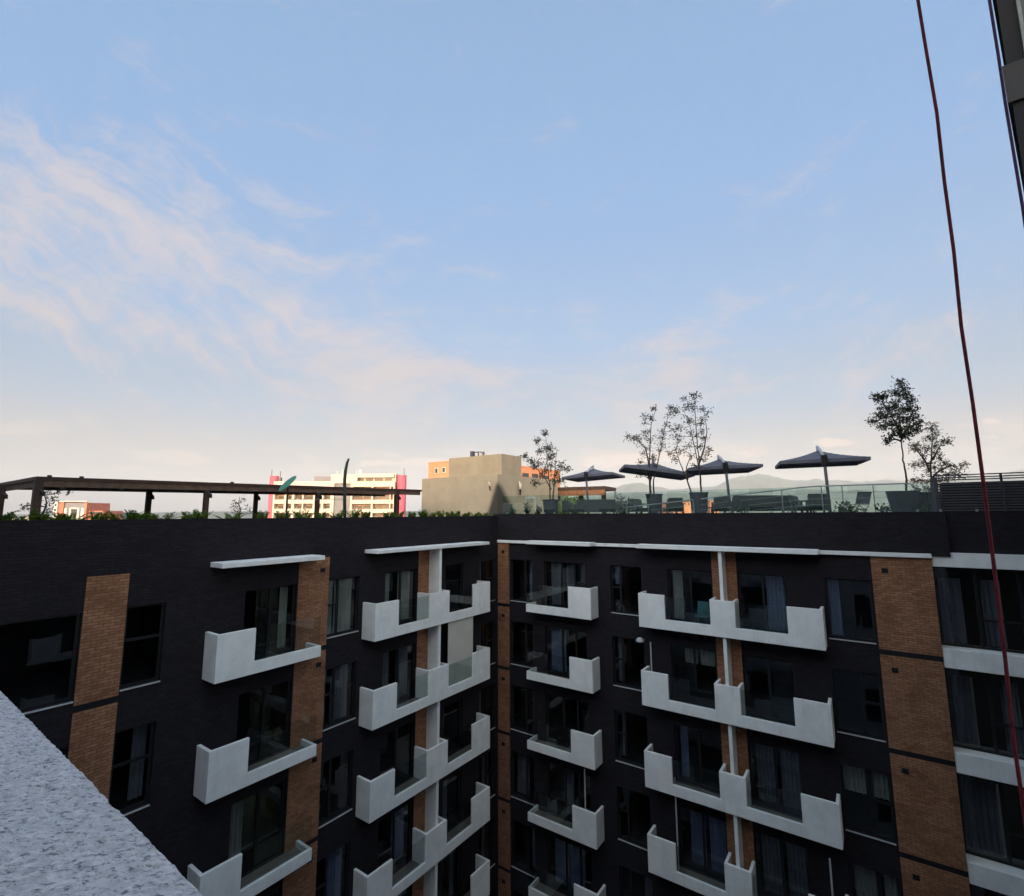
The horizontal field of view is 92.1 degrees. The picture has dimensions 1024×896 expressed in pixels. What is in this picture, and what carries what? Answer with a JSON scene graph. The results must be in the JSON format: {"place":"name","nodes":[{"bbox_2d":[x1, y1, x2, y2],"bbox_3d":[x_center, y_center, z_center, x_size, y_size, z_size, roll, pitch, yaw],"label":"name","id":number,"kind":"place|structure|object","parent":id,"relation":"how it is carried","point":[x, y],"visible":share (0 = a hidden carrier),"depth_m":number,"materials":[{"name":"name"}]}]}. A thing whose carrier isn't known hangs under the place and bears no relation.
{"place":"outdoors","nodes":[
{"label":"outdoors","id":0,"kind":"place"},
{"bbox_2d":[267,470,406,517],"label":"apartment block","id":1,"kind":"structure","parent":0,"point":[376,506],"depth_m":158.57,"materials":[{"name":"beige paint"}]},
{"bbox_2d":[3,489,939,518],"bbox_3d":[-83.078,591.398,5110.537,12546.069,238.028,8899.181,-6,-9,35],"label":"foothills","id":2,"kind":"structure","parent":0,"point":[850,496],"depth_m":3687.52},
{"bbox_2d":[428,461,559,486],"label":"office building","id":3,"kind":"structure","parent":0,"point":[440,469],"depth_m":110.54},
{"bbox_2d":[0,0,1023,513],"label":"sky","id":4,"kind":"structure","parent":0,"point":[242,241],"materials":[{"name":"blue"}]},
{"bbox_2d":[662,501,690,512],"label":"distant house","id":5,"kind":"structure","parent":0,"point":[687,504],"depth_m":129.63,"materials":[{"name":"orange"}]},
{"bbox_2d":[583,469,1023,496],"bbox_3d":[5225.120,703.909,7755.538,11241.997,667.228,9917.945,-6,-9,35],"label":"hills","id":6,"kind":"structure","parent":0,"point":[756,482],"depth_m":6641.52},
{"bbox_2d":[993,0,1023,191],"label":"corner tower","id":7,"kind":"structure","parent":0,"point":[1009,15],"depth_m":9.16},
{"bbox_2d":[988,0,1023,226],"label":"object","id":8,"kind":"object","parent":7,"relation":"attached to","point":[1006,108],"visible":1,"depth_m":1.90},
{"bbox_2d":[1015,0,1023,50],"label":"window","id":9,"kind":"structure","parent":7,"relation":"in","point":[1019,3],"depth_m":9.13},
{"bbox_3d":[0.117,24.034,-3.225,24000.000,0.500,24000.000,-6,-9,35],"label":"ground","id":10,"kind":"structure","parent":0,"visible":0},
{"bbox_2d":[53,501,122,519],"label":"brick building","id":11,"kind":"structure","parent":10,"relation":"on","point":[80,508],"depth_m":249.43,"materials":[{"name":"brick"}]},
{"bbox_2d":[0,691,202,895],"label":"apartment tower","id":12,"kind":"structure","parent":10,"relation":"on","point":[67,828],"depth_m":0.78,"materials":[{"name":"white paint"}]},
{"bbox_2d":[916,0,1023,824],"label":"rope","id":13,"kind":"object","parent":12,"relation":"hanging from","point":[996,588],"visible":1,"depth_m":1.29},
{"bbox_2d":[0,512,1023,895],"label":"apartment building","id":14,"kind":"structure","parent":10,"relation":"on","point":[546,704],"depth_m":16.94,"materials":[{"name":"black paint"}]},
{"bbox_2d":[0,613,79,714],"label":"window","id":15,"kind":"structure","parent":14,"relation":"in","point":[38,656],"depth_m":11.27,"materials":[{"name":"black glass"}]},
{"bbox_2d":[20,490,72,513],"bbox_3d":[-20.983,2.638,22.155,1.359,1.718,1.749,-6,-9,35],"label":"terrace tree","id":16,"kind":"object","parent":14,"relation":"on","point":[46,504],"visible":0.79,"depth_m":22.19,"materials":[{"name":"green plant"}]},
{"bbox_2d":[109,722,153,815],"bbox_3d":[-9.587,8.090,12.434,0.205,2.035,0.870,-6,-9,35],"label":"window","id":17,"kind":"structure","parent":14,"relation":"in","point":[130,776],"depth_m":12.50,"materials":[{"name":"black glass"}]},
{"bbox_2d":[119,602,164,691],"bbox_3d":[-9.602,5.116,12.833,0.205,2.035,0.870,-6,-9,35],"label":"window","id":18,"kind":"structure","parent":14,"relation":"in","point":[144,623],"depth_m":12.88,"materials":[{"name":"black glass"}]},
{"bbox_2d":[0,475,421,518],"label":"pergola","id":19,"kind":"object","parent":14,"relation":"on","point":[37,485],"visible":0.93,"depth_m":22.08,"materials":[{"name":"brown wood"}]},
{"bbox_2d":[231,497,252,515],"bbox_3d":[-16.025,3.610,29.093,1.459,1.590,1.147,-6,-9,35],"label":"terrace tree","id":20,"kind":"object","parent":14,"relation":"on","point":[239,506],"visible":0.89,"depth_m":29.04,"materials":[{"name":"green plant"}]},
{"bbox_2d":[228,781,284,874],"bbox_3d":[-7.679,11.413,14.808,0.062,2.110,1.680,-6,-9,35],"label":"door","id":21,"kind":"structure","parent":14,"relation":"in","point":[256,826],"depth_m":14.84,"materials":[{"name":"black glass"}]},
{"bbox_2d":[236,680,289,763],"bbox_3d":[-7.693,8.440,15.207,0.062,2.110,1.680,-6,-9,35],"label":"door","id":22,"kind":"structure","parent":14,"relation":"in","point":[262,718],"depth_m":15.26,"materials":[{"name":"black glass"}]},
{"bbox_2d":[243,584,294,658],"bbox_3d":[-7.708,5.467,15.606,0.062,2.110,1.680,-6,-9,35],"label":"door","id":23,"kind":"structure","parent":14,"relation":"in","point":[270,610],"depth_m":15.67,"materials":[{"name":"black glass"}]},
{"bbox_2d":[279,476,295,511],"bbox_3d":[-10.819,2.483,23.689,1.032,2.324,0.710,-6,-9,35],"label":"dish lamp","id":24,"kind":"object","parent":14,"relation":"on","point":[286,484],"visible":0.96,"depth_m":23.65,"materials":[{"name":"teal metal"}]},
{"bbox_2d":[315,843,347,895],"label":"window","id":25,"kind":"structure","parent":14,"relation":"in","point":[331,873],"depth_m":16.72,"materials":[{"name":"black glass"}]},
{"bbox_2d":[318,750,351,828],"bbox_3d":[-6.061,11.630,16.955,0.205,1.985,1.310,-6,-9,35],"label":"window","id":26,"kind":"structure","parent":14,"relation":"in","point":[335,781],"depth_m":17.02,"materials":[{"name":"black glass"}]},
{"bbox_2d":[323,661,355,731],"bbox_3d":[-6.076,8.657,17.354,0.205,1.985,1.310,-6,-9,35],"label":"window","id":27,"kind":"structure","parent":14,"relation":"in","point":[339,680],"depth_m":17.42,"materials":[{"name":"black glass"}]},
{"bbox_2d":[327,576,358,638],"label":"window","id":28,"kind":"structure","parent":14,"relation":"in","point":[342,596],"depth_m":17.82,"materials":[{"name":"grey glass"}]},
{"bbox_2d":[343,458,349,516],"bbox_3d":[-8.798,2.267,26.079,0.162,3.472,0.338,-6,-9,35],"label":"curved post","id":29,"kind":"object","parent":14,"relation":"on","point":[344,485],"visible":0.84,"depth_m":25.99,"materials":[{"name":"grey metal"}]},
{"bbox_2d":[377,803,410,870],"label":"door","id":30,"kind":"structure","parent":14,"relation":"in","point":[394,832],"depth_m":18.89,"materials":[{"name":"black glass"}]},
{"bbox_2d":[380,722,412,784],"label":"door","id":31,"kind":"structure","parent":14,"relation":"in","point":[396,745],"depth_m":19.32,"materials":[{"name":"black glass"}]},
{"bbox_2d":[382,644,413,702],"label":"door","id":32,"kind":"structure","parent":14,"relation":"in","point":[398,664],"depth_m":19.75,"materials":[{"name":"black glass"}]},
{"bbox_2d":[385,569,415,623],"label":"door","id":33,"kind":"structure","parent":14,"relation":"in","point":[399,585],"depth_m":20.18,"materials":[{"name":"black glass"}]},
{"bbox_2d":[442,846,458,895],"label":"door","id":34,"kind":"structure","parent":14,"relation":"in","point":[450,864],"depth_m":21.09,"materials":[{"name":"black glass"}]},
{"bbox_2d":[443,771,459,829],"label":"door","id":35,"kind":"structure","parent":14,"relation":"in","point":[451,786],"depth_m":21.47,"materials":[{"name":"black glass"}]},
{"bbox_2d":[444,700,459,753],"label":"door","id":36,"kind":"structure","parent":14,"relation":"in","point":[451,711],"depth_m":21.87,"materials":[{"name":"black glass"}]},
{"bbox_2d":[446,563,461,611],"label":"door","id":37,"kind":"structure","parent":14,"relation":"in","point":[453,572],"depth_m":22.69,"materials":[{"name":"black glass"}]},
{"bbox_2d":[479,621,494,664],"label":"window","id":38,"kind":"structure","parent":14,"relation":"in","point":[486,629],"depth_m":24.31,"materials":[{"name":"black glass"}]},
{"bbox_2d":[479,685,494,730],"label":"window","id":39,"kind":"structure","parent":14,"relation":"in","point":[486,694],"depth_m":23.89,"materials":[{"name":"black glass"}]},
{"bbox_2d":[479,750,494,798],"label":"window","id":40,"kind":"structure","parent":14,"relation":"in","point":[485,762],"depth_m":23.48,"materials":[{"name":"black glass"}]},
{"bbox_2d":[479,818,494,868],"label":"window","id":41,"kind":"structure","parent":14,"relation":"in","point":[485,832],"depth_m":23.07,"materials":[{"name":"black glass"}]},
{"bbox_2d":[480,559,494,601],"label":"window","id":42,"kind":"structure","parent":14,"relation":"in","point":[486,566],"depth_m":24.76,"materials":[{"name":"black glass"}]},
{"bbox_2d":[421,454,557,516],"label":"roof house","id":43,"kind":"structure","parent":14,"relation":"on","point":[463,487],"depth_m":34.55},
{"bbox_2d":[524,497,535,513],"bbox_3d":[1.304,4.207,35.680,0.055,1.340,1.410,-6,-9,35],"label":"framed sign","id":44,"kind":"object","parent":43,"relation":"attached to","point":[531,501],"visible":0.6,"depth_m":35.83,"materials":[{"name":"white"}]},
{"bbox_2d":[510,559,531,602],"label":"window","id":45,"kind":"structure","parent":14,"relation":"in","point":[521,569],"depth_m":24.52,"materials":[{"name":"black glass"}]},
{"bbox_2d":[510,621,532,667],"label":"window","id":46,"kind":"structure","parent":14,"relation":"in","point":[522,633],"depth_m":24.12,"materials":[{"name":"black glass"}]},
{"bbox_2d":[511,685,533,735],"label":"window","id":47,"kind":"structure","parent":14,"relation":"in","point":[522,698],"depth_m":23.72,"materials":[{"name":"black glass"}]},
{"bbox_2d":[511,751,533,805],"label":"window","id":48,"kind":"structure","parent":14,"relation":"in","point":[523,765],"depth_m":23.32,"materials":[{"name":"black glass"}]},
{"bbox_2d":[511,820,534,877],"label":"window","id":49,"kind":"structure","parent":14,"relation":"in","point":[523,835],"depth_m":22.92,"materials":[{"name":"black glass"}]},
{"bbox_2d":[518,429,572,513],"bbox_3d":[1.751,1.275,26.498,2.790,4.826,1.892,-6,-9,35],"label":"potted tree","id":50,"kind":"object","parent":14,"relation":"on","point":[550,505],"visible":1,"depth_m":26.19,"materials":[{"name":"green plant"}]},
{"bbox_2d":[545,561,584,607],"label":"door","id":51,"kind":"structure","parent":14,"relation":"in","point":[559,576],"depth_m":23.24,"materials":[{"name":"black glass"}]},
{"bbox_2d":[546,626,586,676],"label":"door","id":52,"kind":"structure","parent":14,"relation":"in","point":[561,644],"depth_m":22.82,"materials":[{"name":"black glass"}]},
{"bbox_2d":[562,500,573,513],"bbox_3d":[3.177,3.251,26.445,0.816,0.880,0.860,2,-8,-19],"label":"armchair","id":53,"kind":"object","parent":14,"relation":"on","point":[567,505],"visible":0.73,"depth_m":26.16,"materials":[{"name":"fabric"}]},
{"bbox_2d":[547,693,588,746],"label":"door","id":54,"kind":"structure","parent":14,"relation":"in","point":[564,714],"depth_m":22.41,"materials":[{"name":"black glass"}]},
{"bbox_2d":[548,763,590,819],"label":"door","id":55,"kind":"structure","parent":14,"relation":"in","point":[565,786],"depth_m":22.01,"materials":[{"name":"black glass"}]},
{"bbox_2d":[549,835,591,895],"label":"door","id":56,"kind":"structure","parent":14,"relation":"in","point":[569,864],"depth_m":21.57,"materials":[{"name":"glass"}]},
{"bbox_2d":[558,486,615,513],"bbox_3d":[6.202,4.484,41.222,4.230,2.338,3.250,-4,-9,27],"label":"side pergola","id":57,"kind":"object","parent":14,"relation":"on","point":[580,492],"visible":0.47,"depth_m":39.90,"materials":[{"name":"brown wood"}]},
{"bbox_2d":[562,465,624,513],"bbox_3d":[4.709,2.460,28.528,3.000,3.022,3.000,-8,-11,28],"label":"parasol","id":58,"kind":"object","parent":14,"relation":"on","point":[593,474],"visible":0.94,"depth_m":28.45,"materials":[{"name":"fabric"}]},
{"bbox_2d":[573,499,616,513],"bbox_3d":[4.250,3.079,25.204,2.130,0.880,0.816,0,-8,0],"label":"outdoor sofa","id":59,"kind":"object","parent":14,"relation":"on","point":[595,505],"visible":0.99,"depth_m":24.87,"materials":[{"name":"fabric"}]},
{"bbox_2d":[613,492,628,512],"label":"shrub","id":60,"kind":"object","parent":14,"relation":"on","point":[618,501],"visible":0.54,"depth_m":59.99,"materials":[{"name":"green plant"}]},
{"bbox_2d":[611,565,641,615],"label":"window","id":61,"kind":"structure","parent":14,"relation":"in","point":[626,580],"depth_m":21.40,"materials":[{"name":"black glass"}]},
{"bbox_2d":[613,636,644,690],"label":"window","id":62,"kind":"structure","parent":14,"relation":"in","point":[629,661],"depth_m":21.00,"materials":[{"name":"black glass"}]},
{"bbox_2d":[615,710,647,769],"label":"window","id":63,"kind":"structure","parent":14,"relation":"in","point":[631,729],"depth_m":20.59,"materials":[{"name":"black glass"}]},
{"bbox_2d":[618,786,650,850],"bbox_3d":[4.991,15.053,20.115,1.420,2.035,0.205,-6,-9,35],"label":"window","id":64,"kind":"structure","parent":14,"relation":"in","point":[634,807],"depth_m":20.19,"materials":[{"name":"black glass"}]},
{"bbox_2d":[620,865,653,895],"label":"window","id":65,"kind":"structure","parent":14,"relation":"in","point":[633,883],"depth_m":19.91,"materials":[{"name":"black glass"}]},
{"bbox_2d":[627,499,647,512],"bbox_3d":[6.086,2.873,23.734,0.860,0.880,0.816,3,-8,-23],"label":"armchair","id":66,"kind":"object","parent":14,"relation":"on","point":[635,502],"visible":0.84,"depth_m":23.79,"materials":[{"name":"fabric"}]},
{"bbox_2d":[623,404,678,512],"bbox_3d":[6.436,0.582,22.919,2.832,5.201,1.603,-6,-9,35],"label":"potted tree","id":67,"kind":"object","parent":14,"relation":"on","point":[653,498],"visible":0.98,"depth_m":22.85,"materials":[{"name":"green plant"}]},
{"bbox_2d":[619,459,694,493],"bbox_3d":[6.996,1.963,24.290,3.115,2.823,3.400,-1,-8,7],"label":"parasol","id":68,"kind":"object","parent":14,"relation":"on","point":[665,472],"visible":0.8,"depth_m":24.65,"materials":[{"name":"fabric"}]},
{"bbox_2d":[662,498,683,512],"bbox_3d":[7.516,2.789,23.158,0.860,0.880,0.816,1,-8,-9],"label":"armchair","id":69,"kind":"object","parent":14,"relation":"on","point":[677,505],"visible":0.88,"depth_m":22.83,"materials":[{"name":"fabric"}]},
{"bbox_2d":[665,391,713,512],"bbox_3d":[7.958,0.270,21.962,2.145,5.550,1.542,-6,-9,35],"label":"potted tree","id":70,"kind":"object","parent":14,"relation":"on","point":[698,501],"visible":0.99,"depth_m":21.66,"materials":[{"name":"green plant"}]},
{"bbox_2d":[668,569,712,624],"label":"door","id":71,"kind":"structure","parent":14,"relation":"in","point":[686,587],"depth_m":19.88,"materials":[{"name":"black glass"}]},
{"bbox_2d":[671,645,716,706],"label":"door","id":72,"kind":"structure","parent":14,"relation":"in","point":[694,670],"depth_m":19.43,"materials":[{"name":"black glass"}]},
{"bbox_2d":[675,724,721,791],"bbox_3d":[7.216,11.906,19.023,1.750,2.110,0.062,-6,-9,35],"label":"door","id":73,"kind":"structure","parent":14,"relation":"in","point":[698,752],"depth_m":19.03,"materials":[{"name":"black glass"}]},
{"bbox_2d":[694,601,709,624],"bbox_3d":[7.333,6.451,19.043,0.468,0.952,0.525,-6,-9,35],"label":"balcony chair","id":74,"kind":"object","parent":14,"relation":"on","point":[703,609],"visible":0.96,"depth_m":19.19,"materials":[{"name":"teal plastic"}]},
{"bbox_2d":[679,806,726,880],"bbox_3d":[7.231,14.880,18.624,1.750,2.110,0.062,-6,-9,35],"label":"door","id":75,"kind":"structure","parent":14,"relation":"in","point":[703,839],"depth_m":18.63,"materials":[{"name":"glass"}]},
{"bbox_2d":[711,497,728,512],"bbox_3d":[9.358,2.621,21.975,0.860,0.880,0.816,-3,-8,19],"label":"armchair","id":76,"kind":"object","parent":14,"relation":"on","point":[718,504],"visible":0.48,"depth_m":21.71,"materials":[{"name":"fabric"}]},
{"bbox_2d":[684,455,762,511],"bbox_3d":[9.633,1.709,22.569,3.049,2.882,3.300,-5,-9,13],"label":"parasol","id":77,"kind":"object","parent":14,"relation":"on","point":[719,465],"visible":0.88,"depth_m":22.04,"materials":[{"name":"fabric"}]},
{"bbox_2d":[506,487,978,513],"bbox_3d":[6.926,2.236,20.454,18.200,0.918,0.042,-6,-9,35],"label":"glass balustrade","id":78,"kind":"object","parent":14,"relation":"on","point":[940,510],"visible":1,"depth_m":18.45,"materials":[{"name":"glass"}]},
{"bbox_2d":[735,500,752,512],"bbox_3d":[9.245,2.424,19.778,0.648,0.698,0.561,-1,-8,6],"label":"terrace plant","id":79,"kind":"object","parent":14,"relation":"on","point":[740,509],"visible":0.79,"depth_m":19.69,"materials":[{"name":"green plant"}]},
{"bbox_2d":[723,495,793,512],"bbox_3d":[10.290,2.432,20.599,2.630,0.880,0.816,0,-8,-3],"label":"outdoor sofa","id":80,"kind":"object","parent":14,"relation":"on","point":[777,506],"visible":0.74,"depth_m":20.27,"materials":[{"name":"wicker"}]},
{"bbox_2d":[738,573,788,633],"bbox_3d":[9.345,5.746,18.306,1.660,2.110,0.062,-6,-9,35],"label":"door","id":81,"kind":"structure","parent":14,"relation":"in","point":[763,598],"depth_m":18.31,"materials":[{"name":"black glass"}]},
{"bbox_2d":[743,655,795,723],"bbox_3d":[9.359,8.719,17.907,1.660,2.110,0.062,-6,-9,35],"label":"door","id":82,"kind":"structure","parent":14,"relation":"in","point":[769,683],"depth_m":17.90,"materials":[{"name":"black glass"}]},
{"bbox_2d":[626,483,915,512],"bbox_3d":[9.502,2.351,20.098,10.896,1.453,0.048,-6,-9,35],"label":"ramp railing","id":83,"kind":"object","parent":14,"relation":"on","point":[822,498],"visible":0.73,"depth_m":18.93,"materials":[{"name":"metal"}]},
{"bbox_2d":[749,741,802,816],"bbox_3d":[9.374,11.692,17.508,1.660,2.110,0.062,-6,-9,35],"label":"door","id":84,"kind":"structure","parent":14,"relation":"in","point":[776,773],"depth_m":17.50,"materials":[{"name":"black glass"}]},
{"bbox_2d":[754,831,810,895],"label":"door","id":85,"kind":"structure","parent":14,"relation":"in","point":[782,866],"depth_m":17.15,"materials":[{"name":"glass"}]},
{"bbox_2d":[788,495,813,512],"bbox_3d":[11.580,2.309,19.732,0.816,0.880,0.860,-6,-10,38],"label":"armchair","id":86,"kind":"object","parent":14,"relation":"on","point":[796,504],"visible":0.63,"depth_m":19.58,"materials":[{"name":"fabric"}]},
{"bbox_2d":[800,494,827,511],"bbox_3d":[11.800,2.232,19.167,0.860,0.880,0.816,-2,-8,14],"label":"armchair","id":87,"kind":"object","parent":14,"relation":"on","point":[813,499],"visible":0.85,"depth_m":18.87,"materials":[{"name":"fabric"}]},
{"bbox_2d":[775,446,870,511],"bbox_3d":[12.382,1.297,19.698,3.000,2.882,2.800,-5,-9,23],"label":"parasol","id":88,"kind":"object","parent":14,"relation":"on","point":[818,457],"visible":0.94,"depth_m":19.43,"materials":[{"name":"fabric"}]},
{"bbox_2d":[824,578,876,644],"bbox_3d":[11.452,5.488,16.743,1.310,2.035,0.205,-6,-9,35],"label":"window","id":89,"kind":"structure","parent":14,"relation":"in","point":[850,615],"depth_m":16.79,"materials":[{"name":"black glass"}]},
{"bbox_2d":[838,499,866,511],"bbox_3d":[12.215,2.172,17.669,0.870,0.682,0.495,-6,-9,35],"label":"terrace plant","id":90,"kind":"object","parent":14,"relation":"on","point":[857,509],"visible":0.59,"depth_m":17.65,"materials":[{"name":"green plant"}]},
{"bbox_2d":[846,491,871,511],"bbox_3d":[12.861,2.094,18.309,0.588,0.934,0.661,1,-8,-9],"label":"sling chair","id":91,"kind":"object","parent":14,"relation":"on","point":[863,497],"visible":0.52,"depth_m":18.09,"materials":[{"name":"fabric"}]},
{"bbox_2d":[832,668,885,741],"bbox_3d":[11.467,8.461,16.344,1.310,2.035,0.205,-6,-9,35],"label":"window","id":92,"kind":"structure","parent":14,"relation":"in","point":[858,697],"depth_m":16.38,"materials":[{"name":"black glass"}]},
{"bbox_2d":[840,763,895,845],"bbox_3d":[11.481,11.435,15.945,1.310,2.035,0.205,-6,-9,35],"label":"window","id":93,"kind":"structure","parent":14,"relation":"in","point":[868,808],"depth_m":15.98,"materials":[{"name":"black glass"}]},
{"bbox_2d":[849,863,900,895],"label":"window","id":94,"kind":"structure","parent":14,"relation":"in","point":[864,881],"depth_m":15.74,"materials":[{"name":"black glass"}]},
{"bbox_2d":[864,375,926,511],"bbox_3d":[13.826,-0.058,17.600,1.642,4.982,1.688,-3,-8,17],"label":"potted tree","id":95,"kind":"object","parent":14,"relation":"on","point":[902,501],"visible":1,"depth_m":17.43,"materials":[{"name":"green plant"}]},
{"bbox_2d":[910,502,932,511],"bbox_3d":[13.711,2.054,16.508,0.560,0.539,0.652,4,-9,-28],"label":"terrace plant","id":96,"kind":"object","parent":14,"relation":"on","point":[926,508],"visible":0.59,"depth_m":16.41,"materials":[{"name":"green plant"}]},
{"bbox_2d":[904,421,970,511],"bbox_3d":[14.866,0.704,17.330,1.862,3.390,1.318,-6,-9,35],"label":"potted tree","id":97,"kind":"object","parent":14,"relation":"on","point":[926,497],"visible":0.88,"depth_m":17.32,"materials":[{"name":"green plant"}]},
{"bbox_2d":[930,472,1023,511],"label":"slatted screen","id":98,"kind":"object","parent":14,"relation":"on","point":[935,494],"visible":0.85,"depth_m":15.63,"materials":[{"name":"grey metal"}]},
{"bbox_2d":[932,566,1023,653],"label":"window","id":99,"kind":"structure","parent":14,"relation":"in","point":[965,597],"depth_m":15.24,"materials":[{"name":"black glass"}]},
{"bbox_2d":[944,667,1023,759],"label":"window","id":100,"kind":"structure","parent":14,"relation":"in","point":[977,701],"depth_m":14.94,"materials":[{"name":"black glass"}]},
{"bbox_2d":[969,883,1007,895],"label":"window","id":101,"kind":"structure","parent":14,"relation":"in","point":[975,890],"depth_m":14.59,"materials":[{"name":"black glass"}]},
{"bbox_2d":[956,772,1023,869],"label":"window","id":102,"kind":"structure","parent":14,"relation":"in","point":[991,813],"depth_m":14.61,"materials":[{"name":"black glass"}]},
{"bbox_3d":[-7.302,2.780,17.892,1.198,0.160,19.880,-6,-9,35],"label":"planter bed","id":103,"kind":"object","parent":14,"relation":"on","visible":0},
{"bbox_2d":[0,513,28,520],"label":"fern","id":104,"kind":"object","parent":103,"relation":"on","point":[3,518],"visible":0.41,"depth_m":11.43,"materials":[{"name":"green plant"}]},
{"bbox_2d":[28,508,49,519],"bbox_3d":[-11.282,1.692,11.780,0.493,0.494,0.405,-6,-9,35],"label":"fern","id":105,"kind":"object","parent":103,"relation":"on","point":[33,516],"visible":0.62,"depth_m":11.70,"materials":[{"name":"green plant"}]},
{"bbox_2d":[49,512,89,519],"bbox_3d":[-11.287,1.832,12.601,0.900,0.439,0.750,5,-9,-32],"label":"fern","id":106,"kind":"object","parent":103,"relation":"on","point":[83,518],"visible":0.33,"depth_m":12.72,"materials":[{"name":"green plant"}]},
{"bbox_2d":[89,511,108,519],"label":"fern","id":107,"kind":"object","parent":103,"relation":"on","point":[98,516],"visible":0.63,"depth_m":12.70,"materials":[{"name":"green plant"}]},
{"bbox_2d":[124,509,146,518],"bbox_3d":[-10.157,1.894,13.307,0.416,0.490,0.499,-3,-8,17],"label":"fern","id":108,"kind":"object","parent":103,"relation":"on","point":[133,515],"visible":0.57,"depth_m":13.20,"materials":[{"name":"green plant"}]},
{"bbox_2d":[189,509,212,518],"bbox_3d":[-9.321,2.081,14.827,0.558,0.515,0.723,-6,-9,35],"label":"fern","id":109,"kind":"object","parent":103,"relation":"on","point":[201,515],"visible":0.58,"depth_m":14.71,"materials":[{"name":"green plant"}]},
{"bbox_2d":[289,509,317,517],"bbox_3d":[-7.643,2.446,17.877,0.876,0.589,0.939,-6,-9,35],"label":"fern","id":110,"kind":"object","parent":103,"relation":"on","point":[298,514],"visible":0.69,"depth_m":17.88,"materials":[{"name":"green plant"}]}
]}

